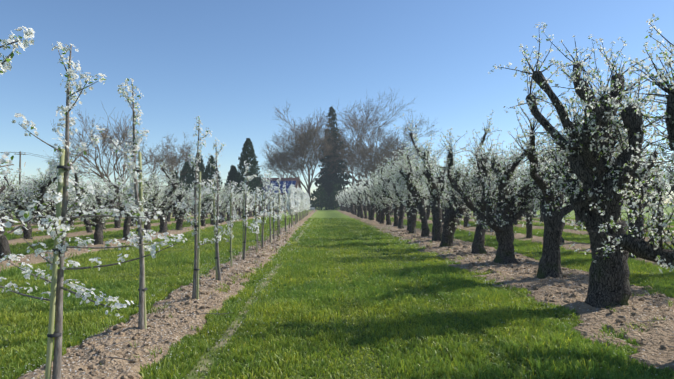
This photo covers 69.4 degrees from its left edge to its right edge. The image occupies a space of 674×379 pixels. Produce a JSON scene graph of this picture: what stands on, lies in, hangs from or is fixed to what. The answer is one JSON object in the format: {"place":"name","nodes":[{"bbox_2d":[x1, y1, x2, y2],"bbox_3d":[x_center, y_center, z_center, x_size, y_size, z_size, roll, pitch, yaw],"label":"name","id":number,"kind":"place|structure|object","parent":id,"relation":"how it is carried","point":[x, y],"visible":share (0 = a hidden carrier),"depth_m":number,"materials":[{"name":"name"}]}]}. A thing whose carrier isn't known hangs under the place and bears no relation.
{"place":"outdoors","nodes":[
{"label":"outdoors","id":0,"kind":"place"},
{"bbox_2d":[0,204,673,378],"bbox_3d":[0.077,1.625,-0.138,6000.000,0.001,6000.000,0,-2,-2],"label":"ground sheet","id":1,"kind":"object","parent":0,"point":[325,213],"depth_m":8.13,"materials":[{"name":"plant"}]},
{"bbox_2d":[8,230,117,244],"bbox_3d":[-13.593,2.038,15.515,2.760,0.162,28.080,0,-2,-2],"label":"soil strip","id":2,"kind":"object","parent":1,"relation":"on","point":[38,238],"visible":0.27,"depth_m":22.45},
{"bbox_2d":[0,166,55,238],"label":"blossoming tree","id":3,"kind":"object","parent":2,"relation":"on","point":[27,234],"visible":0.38,"depth_m":20.89,"materials":[{"name":"white plant"}]},
{"bbox_2d":[68,182,108,232],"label":"blossoming tree","id":4,"kind":"object","parent":2,"relation":"on","point":[89,229],"visible":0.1,"depth_m":26.39,"materials":[{"name":"white plant"}]},
{"bbox_2d":[89,175,129,229],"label":"blossoming tree","id":5,"kind":"object","parent":2,"relation":"on","point":[101,185],"visible":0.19,"depth_m":29.04,"materials":[{"name":"white plant"}]},
{"bbox_2d":[0,151,185,186],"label":"utility pole line","id":6,"kind":"object","parent":1,"relation":"on","point":[20,154],"visible":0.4,"depth_m":60.89,"materials":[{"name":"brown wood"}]},
{"bbox_2d":[0,229,191,271],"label":"soil strip","id":7,"kind":"object","parent":1,"relation":"on","point":[33,259],"visible":0.27,"depth_m":15.87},
{"bbox_2d":[0,165,25,260],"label":"blossoming tree","id":8,"kind":"object","parent":7,"relation":"on","point":[4,247],"visible":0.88,"depth_m":13.15,"materials":[{"name":"white plant"}]},
{"bbox_2d":[0,148,108,251],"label":"blossoming tree","id":9,"kind":"object","parent":7,"relation":"on","point":[42,188],"visible":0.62,"depth_m":15.37,"materials":[{"name":"white plant"}]},
{"bbox_2d":[67,162,132,244],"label":"blossoming tree","id":10,"kind":"object","parent":7,"relation":"on","point":[98,223],"visible":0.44,"depth_m":18.41,"materials":[{"name":"white plant"}]},
{"bbox_2d":[97,169,169,239],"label":"blossoming tree","id":11,"kind":"object","parent":7,"relation":"on","point":[128,223],"visible":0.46,"depth_m":20.79,"materials":[{"name":"white plant"}]},
{"bbox_2d":[121,172,169,235],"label":"blossoming tree","id":12,"kind":"object","parent":7,"relation":"on","point":[152,215],"visible":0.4,"depth_m":23.77,"materials":[{"name":"white plant"}]},
{"bbox_2d":[152,162,191,232],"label":"blossoming tree","id":13,"kind":"object","parent":7,"relation":"on","point":[172,191],"visible":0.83,"depth_m":26.00,"materials":[{"name":"white plant"}]},
{"bbox_2d":[166,187,206,229],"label":"blossoming tree","id":14,"kind":"object","parent":7,"relation":"on","point":[180,218],"visible":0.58,"depth_m":28.77,"materials":[{"name":"white plant"}]},
{"bbox_2d":[43,104,192,221],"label":"bare tree","id":15,"kind":"object","parent":1,"relation":"on","point":[110,139],"visible":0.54,"depth_m":40.05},
{"bbox_2d":[33,211,237,230],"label":"soil strip","id":16,"kind":"object","parent":1,"relation":"on","point":[81,225],"visible":0.06,"depth_m":39.12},
{"bbox_2d":[17,246,278,378],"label":"soil strip","id":17,"kind":"object","parent":1,"relation":"on","point":[122,367],"visible":0.4,"depth_m":5.87,"materials":[{"name":"soil"}]},
{"bbox_2d":[0,26,62,239],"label":"young pear tree","id":18,"kind":"object","parent":17,"relation":"on","point":[57,198],"visible":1,"depth_m":2.85,"materials":[{"name":"white plant"}]},
{"bbox_2d":[0,42,186,378],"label":"young pear tree","id":19,"kind":"object","parent":17,"relation":"on","point":[60,228],"visible":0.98,"depth_m":4.08,"materials":[{"name":"white plant"}]},
{"bbox_2d":[97,78,155,329],"bbox_3d":[-2.552,0.248,5.966,0.467,3.223,0.735,0,-2,10],"label":"young pear tree","id":20,"kind":"object","parent":17,"relation":"on","point":[136,140],"visible":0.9,"depth_m":5.96,"materials":[{"name":"white plant"}]},
{"bbox_2d":[172,116,221,298],"bbox_3d":[-2.328,0.342,8.076,0.746,3.154,0.574,1,-2,-23],"label":"young pear tree","id":21,"kind":"object","parent":17,"relation":"on","point":[195,291],"visible":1,"depth_m":8.02,"materials":[{"name":"white plant"}]},
{"bbox_2d":[201,139,239,280],"bbox_3d":[-2.463,0.457,9.879,0.526,3.033,0.827,-2,-2,44],"label":"young pear tree","id":22,"kind":"object","parent":17,"relation":"on","point":[216,257],"visible":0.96,"depth_m":9.85,"materials":[{"name":"white plant"}]},
{"bbox_2d":[235,161,261,259],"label":"young pear tree","id":23,"kind":"object","parent":17,"relation":"on","point":[245,197],"visible":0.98,"depth_m":13.59,"materials":[{"name":"white plant"}]},
{"bbox_2d":[144,133,202,182],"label":"bare tree","id":24,"kind":"object","parent":1,"relation":"on","point":[183,156],"visible":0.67,"depth_m":116.49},
{"bbox_2d":[178,161,194,194],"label":"conifer","id":25,"kind":"object","parent":1,"relation":"on","point":[186,167],"visible":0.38,"depth_m":93.55,"materials":[{"name":"green plant"}]},
{"bbox_2d":[106,210,268,229],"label":"soil strip","id":26,"kind":"object","parent":1,"relation":"on","point":[153,224],"visible":0.08,"depth_m":36.22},
{"bbox_2d":[106,189,132,227],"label":"blossoming tree","id":27,"kind":"object","parent":26,"relation":"on","point":[117,223],"visible":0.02,"depth_m":31.25,"materials":[{"name":"brown plant"}]},
{"bbox_2d":[160,186,176,221],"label":"blossoming tree","id":28,"kind":"object","parent":26,"relation":"on","point":[168,216],"visible":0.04,"depth_m":41.96,"materials":[{"name":"brown plant"}]},
{"bbox_2d":[186,153,205,194],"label":"conifer","id":29,"kind":"object","parent":1,"relation":"on","point":[201,168],"visible":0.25,"depth_m":90.47,"materials":[{"name":"green plant"}]},
{"bbox_2d":[201,155,223,191],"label":"conifer","id":30,"kind":"object","parent":1,"relation":"on","point":[209,172],"visible":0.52,"depth_m":88.81,"materials":[{"name":"green plant"}]},
{"bbox_2d":[212,180,242,265],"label":"young pear tree","id":31,"kind":"object","parent":1,"relation":"on","point":[231,212],"visible":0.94,"depth_m":11.68,"materials":[{"name":"white plant"}]},
{"bbox_2d":[224,166,243,193],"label":"conifer","id":32,"kind":"object","parent":1,"relation":"on","point":[232,172],"visible":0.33,"depth_m":91.96,"materials":[{"name":"green plant"}]},
{"bbox_2d":[182,210,287,229],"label":"soil strip","id":33,"kind":"object","parent":1,"relation":"on","point":[222,223],"visible":0.1,"depth_m":38.28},
{"bbox_2d":[184,183,221,225],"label":"blossoming tree","id":34,"kind":"object","parent":33,"relation":"on","point":[205,199],"visible":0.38,"depth_m":33.68,"materials":[{"name":"white plant"}]},
{"bbox_2d":[207,190,225,224],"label":"blossoming tree","id":35,"kind":"object","parent":33,"relation":"on","point":[212,217],"visible":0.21,"depth_m":36.27,"materials":[{"name":"white plant"}]},
{"bbox_2d":[202,182,239,222],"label":"blossoming tree","id":36,"kind":"object","parent":33,"relation":"on","point":[222,209],"visible":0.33,"depth_m":38.98,"materials":[{"name":"white plant"}]},
{"bbox_2d":[219,184,237,220],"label":"blossoming tree","id":37,"kind":"object","parent":33,"relation":"on","point":[228,213],"visible":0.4,"depth_m":43.04,"materials":[{"name":"white plant"}]},
{"bbox_2d":[220,192,242,221],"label":"blossoming tree","id":38,"kind":"object","parent":33,"relation":"on","point":[225,214],"visible":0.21,"depth_m":41.31,"materials":[{"name":"white plant"}]},
{"bbox_2d":[235,191,251,218],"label":"blossoming tree","id":39,"kind":"object","parent":33,"relation":"on","point":[238,207],"visible":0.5,"depth_m":48.99,"materials":[{"name":"white plant"}]},
{"bbox_2d":[232,138,268,199],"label":"conifer","id":40,"kind":"object","parent":1,"relation":"on","point":[247,154],"visible":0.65,"depth_m":90.55,"materials":[{"name":"green plant"}]},
{"bbox_2d":[247,188,266,251],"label":"young pear tree","id":41,"kind":"object","parent":1,"relation":"on","point":[255,204],"visible":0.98,"depth_m":15.38,"materials":[{"name":"white plant"}]},
{"bbox_2d":[258,174,272,246],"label":"young pear tree","id":42,"kind":"object","parent":1,"relation":"on","point":[265,194],"visible":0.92,"depth_m":17.32,"materials":[{"name":"white plant"}]},
{"bbox_2d":[245,175,301,209],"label":"house with solar roof","id":43,"kind":"structure","parent":1,"relation":"on","point":[288,182],"depth_m":119.25,"materials":[{"name":"paint"}]},
{"bbox_2d":[248,220,304,247],"bbox_3d":[-3.078,2.504,31.318,2.160,0.168,27.090,0,-2,-2],"label":"soil strip","id":44,"kind":"object","parent":1,"relation":"on","point":[290,234],"visible":0.23,"depth_m":23.92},
{"bbox_2d":[263,169,278,242],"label":"young pear tree","id":45,"kind":"object","parent":44,"relation":"on","point":[269,195],"visible":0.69,"depth_m":19.22,"materials":[{"name":"white plant"}]},
{"bbox_2d":[266,184,282,238],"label":"young pear tree","id":46,"kind":"object","parent":44,"relation":"on","point":[272,205],"visible":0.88,"depth_m":21.19,"materials":[{"name":"white plant"}]},
{"bbox_2d":[271,178,283,235],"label":"young pear tree","id":47,"kind":"object","parent":44,"relation":"on","point":[278,199],"visible":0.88,"depth_m":23.12,"materials":[{"name":"white plant"}]},
{"bbox_2d":[280,183,287,231],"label":"young pear tree","id":48,"kind":"object","parent":44,"relation":"on","point":[284,196],"visible":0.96,"depth_m":26.95,"materials":[{"name":"white plant"}]},
{"bbox_2d":[286,185,296,227],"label":"young pear tree","id":49,"kind":"object","parent":44,"relation":"on","point":[289,201],"visible":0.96,"depth_m":30.76,"materials":[{"name":"white plant"}]},
{"bbox_2d":[286,196,298,226],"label":"young pear tree","id":50,"kind":"object","parent":44,"relation":"on","point":[296,211],"visible":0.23,"depth_m":32.67,"materials":[{"name":"white plant"}]},
{"bbox_2d":[288,184,299,224],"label":"young pear tree","id":51,"kind":"object","parent":44,"relation":"on","point":[294,197],"visible":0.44,"depth_m":34.53,"materials":[{"name":"white plant"}]},
{"bbox_2d":[293,187,298,223],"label":"young pear tree","id":52,"kind":"object","parent":44,"relation":"on","point":[296,193],"visible":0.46,"depth_m":36.46,"materials":[{"name":"white plant"}]},
{"bbox_2d":[296,188,299,223],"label":"young pear tree","id":53,"kind":"object","parent":44,"relation":"on","point":[298,191],"visible":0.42,"depth_m":38.32,"materials":[{"name":"white plant"}]},
{"bbox_2d":[262,133,303,177],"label":"bare tree","id":54,"kind":"object","parent":1,"relation":"on","point":[274,163],"visible":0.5,"depth_m":136.05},
{"bbox_2d":[0,222,581,355],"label":"dandelions and weeds","id":55,"kind":"object","parent":1,"relation":"on","point":[326,271],"visible":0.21,"depth_m":13.35,"materials":[{"name":"green"}]},
{"bbox_2d":[259,103,354,197],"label":"bare tree","id":56,"kind":"object","parent":1,"relation":"on","point":[304,138],"visible":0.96,"depth_m":128.09,"materials":[{"name":"plant"}]},
{"bbox_2d":[298,209,316,220],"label":"soil strip","id":57,"kind":"object","parent":1,"relation":"on","point":[311,213],"visible":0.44,"depth_m":65.57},
{"bbox_2d":[310,183,330,209],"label":"hedge shrub","id":58,"kind":"object","parent":1,"relation":"on","point":[318,196],"visible":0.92,"depth_m":125.25,"materials":[{"name":"green plant"}]},
{"bbox_2d":[313,106,351,209],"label":"tall spruce","id":59,"kind":"object","parent":1,"relation":"on","point":[327,182],"visible":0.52,"depth_m":135.01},
{"bbox_2d":[326,183,342,209],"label":"hedge shrub","id":60,"kind":"object","parent":1,"relation":"on","point":[333,204],"visible":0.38,"depth_m":126.41,"materials":[{"name":"green plant"}]},
{"bbox_2d":[2,223,673,378],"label":"fallen petals","id":61,"kind":"object","parent":1,"relation":"on","point":[275,291],"visible":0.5,"depth_m":8.24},
{"bbox_2d":[21,228,672,378],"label":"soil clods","id":62,"kind":"object","parent":1,"relation":"on","point":[98,349],"visible":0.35,"depth_m":8.06,"materials":[{"name":"soil"}]},
{"bbox_2d":[343,189,354,214],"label":"blossoming fruit tree","id":63,"kind":"object","parent":1,"relation":"on","point":[350,202],"visible":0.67,"depth_m":70.68,"materials":[{"name":"white plant"}]},
{"bbox_2d":[282,117,416,187],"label":"bare tree","id":64,"kind":"object","parent":1,"relation":"on","point":[370,162],"visible":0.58,"depth_m":138.59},
{"bbox_2d":[347,187,357,215],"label":"blossoming fruit tree","id":65,"kind":"object","parent":1,"relation":"on","point":[355,202],"visible":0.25,"depth_m":60.77,"materials":[{"name":"white plant"}]},
{"bbox_2d":[338,209,385,220],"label":"soil strip","id":66,"kind":"object","parent":1,"relation":"on","point":[350,215],"visible":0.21,"depth_m":60.87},
{"bbox_2d":[352,183,365,217],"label":"blossoming fruit tree","id":67,"kind":"object","parent":66,"relation":"on","point":[360,208],"visible":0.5,"depth_m":53.49,"materials":[{"name":"white plant"}]},
{"bbox_2d":[353,180,369,218],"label":"blossoming fruit tree","id":68,"kind":"object","parent":66,"relation":"on","point":[364,207],"visible":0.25,"depth_m":50.97,"materials":[{"name":"white plant"}]},
{"bbox_2d":[353,178,370,218],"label":"blossoming fruit tree","id":69,"kind":"object","parent":66,"relation":"on","point":[368,204],"visible":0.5,"depth_m":48.39,"materials":[{"name":"white plant"}]},
{"bbox_2d":[360,174,378,219],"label":"blossoming fruit tree","id":70,"kind":"object","parent":66,"relation":"on","point":[372,212],"visible":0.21,"depth_m":45.66,"materials":[{"name":"white plant"}]},
{"bbox_2d":[359,179,380,221],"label":"blossoming fruit tree","id":71,"kind":"object","parent":1,"relation":"on","point":[370,195],"visible":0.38,"depth_m":40.82,"materials":[{"name":"white plant"}]},
{"bbox_2d":[303,90,438,185],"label":"bare tree","id":72,"kind":"object","parent":1,"relation":"on","point":[357,131],"visible":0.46,"depth_m":138.48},
{"bbox_2d":[370,158,392,224],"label":"blossoming fruit tree","id":73,"kind":"object","parent":1,"relation":"on","point":[386,205],"visible":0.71,"depth_m":35.29,"materials":[{"name":"white plant"}]},
{"bbox_2d":[104,228,673,360],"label":"pruned twigs on soil","id":74,"kind":"object","parent":1,"relation":"on","point":[257,257],"visible":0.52,"depth_m":6.40,"materials":[{"name":"brown plant"}]},
{"bbox_2d":[391,150,418,230],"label":"blossoming fruit tree","id":75,"kind":"object","parent":1,"relation":"on","point":[399,192],"visible":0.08,"depth_m":27.75,"materials":[{"name":"white plant"}]},
{"bbox_2d":[369,141,447,185],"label":"bare tree","id":76,"kind":"object","parent":1,"relation":"on","point":[409,155],"visible":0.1,"depth_m":145.76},
{"bbox_2d":[363,211,475,229],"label":"soil strip","id":77,"kind":"object","parent":1,"relation":"on","point":[431,222],"visible":0.12,"depth_m":39.94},
{"bbox_2d":[421,186,430,219],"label":"blossoming fruit tree","id":78,"kind":"object","parent":77,"relation":"on","point":[428,209],"visible":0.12,"depth_m":45.19,"materials":[{"name":"plant"}]},
{"bbox_2d":[442,152,467,224],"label":"blossoming fruit tree","id":79,"kind":"object","parent":77,"relation":"on","point":[447,199],"visible":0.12,"depth_m":34.94,"materials":[{"name":"white plant"}]},
{"bbox_2d":[447,164,474,226],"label":"blossoming fruit tree","id":80,"kind":"object","parent":77,"relation":"on","point":[466,219],"visible":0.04,"depth_m":32.55,"materials":[{"name":"white plant"}]},
{"bbox_2d":[362,220,487,247],"bbox_3d":[3.925,2.512,31.516,3.690,0.164,27.090,0,-2,-2],"label":"soil strip","id":81,"kind":"object","parent":1,"relation":"on","point":[384,225],"visible":0.27,"depth_m":25.59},
{"bbox_2d":[365,171,384,220],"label":"blossoming fruit tree","id":82,"kind":"object","parent":81,"relation":"on","point":[376,207],"visible":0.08,"depth_m":43.04,"materials":[{"name":"white plant"}]},
{"bbox_2d":[367,173,392,223],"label":"blossoming fruit tree","id":83,"kind":"object","parent":81,"relation":"on","point":[382,217],"visible":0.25,"depth_m":38.05,"materials":[{"name":"white plant"}]},
{"bbox_2d":[379,153,401,225],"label":"blossoming fruit tree","id":84,"kind":"object","parent":81,"relation":"on","point":[395,210],"visible":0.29,"depth_m":32.96,"materials":[{"name":"white plant"}]},
{"bbox_2d":[386,160,413,228],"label":"blossoming fruit tree","id":85,"kind":"object","parent":81,"relation":"on","point":[401,214],"visible":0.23,"depth_m":30.70,"materials":[{"name":"white plant"}]},
{"bbox_2d":[388,139,430,236],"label":"blossoming fruit tree","id":86,"kind":"object","parent":81,"relation":"on","point":[411,182],"visible":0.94,"depth_m":22.94,"materials":[{"name":"white plant"}]},
{"bbox_2d":[392,162,429,232],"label":"blossoming fruit tree","id":87,"kind":"object","parent":81,"relation":"on","point":[412,218],"visible":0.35,"depth_m":25.52,"materials":[{"name":"white plant"}]},
{"bbox_2d":[394,114,464,240],"bbox_3d":[3.928,-0.485,20.201,2.503,5.600,2.266,0,-2,-14],"label":"blossoming fruit tree","id":88,"kind":"object","parent":81,"relation":"on","point":[435,206],"visible":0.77,"depth_m":20.21,"materials":[{"name":"white plant"}]},
{"bbox_2d":[441,179,447,222],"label":"blossoming fruit tree","id":89,"kind":"object","parent":1,"relation":"on","point":[444,208],"visible":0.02,"depth_m":40.02,"materials":[{"name":"plant"}]},
{"bbox_2d":[393,211,543,229],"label":"soil strip","id":90,"kind":"object","parent":1,"relation":"on","point":[534,227],"visible":0.06,"depth_m":35.12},
{"bbox_2d":[430,212,582,226],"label":"soil strip","id":91,"kind":"object","parent":1,"relation":"on","point":[535,221],"visible":0.04,"depth_m":42.96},
{"bbox_2d":[418,245,673,370],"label":"soil strip","id":92,"kind":"object","parent":1,"relation":"on","point":[657,334],"visible":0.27,"depth_m":7.41,"materials":[{"name":"soil"}]},
{"bbox_2d":[417,151,492,246],"bbox_3d":[4.364,0.376,17.676,2.404,3.730,3.174,1,-1,-12],"label":"blossoming fruit tree","id":93,"kind":"object","parent":92,"relation":"on","point":[452,213],"visible":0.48,"depth_m":17.56,"materials":[{"name":"white plant"}]},
{"bbox_2d":[435,110,529,253],"bbox_3d":[4.519,-0.252,15.328,3.323,4.846,2.284,3,0,-34],"label":"blossoming fruit tree","id":94,"kind":"object","parent":92,"relation":"on","point":[478,244],"visible":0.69,"depth_m":15.25,"materials":[{"name":"white plant"}]},
{"bbox_2d":[460,116,558,264],"bbox_3d":[4.932,0.139,12.702,3.437,3.949,2.116,1,-1,-20],"label":"blossoming fruit tree","id":95,"kind":"object","parent":92,"relation":"on","point":[508,213],"visible":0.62,"depth_m":12.66,"materials":[{"name":"white plant"}]},
{"bbox_2d":[508,91,613,278],"bbox_3d":[4.725,-0.128,10.084,2.088,4.312,3.994,-1,-2,24],"label":"blossoming fruit tree","id":96,"kind":"object","parent":92,"relation":"on","point":[549,263],"visible":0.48,"depth_m":10.05,"materials":[{"name":"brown plant"}]},
{"bbox_2d":[488,22,673,308],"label":"tree","id":97,"kind":"object","parent":92,"relation":"on","point":[597,169],"visible":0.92,"depth_m":7.38,"materials":[{"name":"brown plant"}]},
{"bbox_2d":[562,14,673,272],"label":"tree","id":98,"kind":"object","parent":92,"relation":"on","point":[658,254],"visible":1,"depth_m":5.44,"materials":[{"name":"white plant"}]},
{"bbox_2d":[466,229,668,267],"bbox_3d":[9.058,2.058,16.157,2.880,0.160,28.080,0,-2,-2],"label":"soil strip","id":99,"kind":"object","parent":1,"relation":"on","point":[519,236],"visible":0.25,"depth_m":19.17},
{"bbox_2d":[483,141,524,189],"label":"tree","id":100,"kind":"object","parent":99,"relation":"on","point":[519,154],"visible":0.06,"depth_m":24.07,"materials":[{"name":"white plant"}]},
{"bbox_2d":[493,158,538,237],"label":"tree","id":101,"kind":"object","parent":99,"relation":"on","point":[528,229],"visible":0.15,"depth_m":22.06,"materials":[{"name":"white plant"}]},
{"bbox_2d":[521,129,566,242],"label":"tree","id":102,"kind":"object","parent":99,"relation":"on","point":[562,240],"depth_m":19.83,"materials":[{"name":"white plant"}]},
{"bbox_2d":[595,82,673,257],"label":"tree","id":103,"kind":"object","parent":99,"relation":"on","point":[639,174],"visible":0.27,"depth_m":14.13,"materials":[{"name":"white plant"}]},
{"bbox_2d":[471,213,673,227],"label":"soil strip","id":104,"kind":"object","parent":1,"relation":"on","point":[575,220],"visible":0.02,"depth_m":46.29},
{"bbox_2d":[664,160,673,197],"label":"tree","id":105,"kind":"object","parent":104,"relation":"on","point":[670,178],"visible":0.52,"depth_m":33.26,"materials":[{"name":"white plant"}]},
{"bbox_2d":[563,229,673,244],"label":"soil strip","id":106,"kind":"object","parent":1,"relation":"on","point":[586,232],"visible":0.17,"depth_m":26.49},
{"bbox_2d":[640,139,673,239],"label":"tree","id":107,"kind":"object","parent":1,"relation":"on","point":[656,188],"visible":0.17,"depth_m":20.33,"materials":[{"name":"white plant"}]},
{"bbox_3d":[-18.191,2.032,15.384,2.760,0.166,28.080,0,-2,-2],"label":"soil strip","id":108,"kind":"object","parent":1,"relation":"on","visible":0},
{"bbox_2d":[0,175,23,212],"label":"tree","id":109,"kind":"object","parent":108,"relation":"on","point":[9,190],"visible":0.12,"depth_m":27.01,"materials":[{"name":"white plant"}]},
{"bbox_3d":[18.854,2.067,16.436,2.880,0.160,28.080,0,-2,-2],"label":"soil strip","id":110,"kind":"object","parent":1,"relation":"on","visible":0},
{"bbox_2d":[626,169,670,219],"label":"tree","id":111,"kind":"object","parent":110,"relation":"on","point":[645,203],"visible":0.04,"depth_m":28.94,"materials":[{"name":"white plant"}]},
{"bbox_2d":[0,0,673,203],"label":"sky","id":112,"kind":"structure","parent":0,"point":[225,63],"materials":[{"name":"blue"}]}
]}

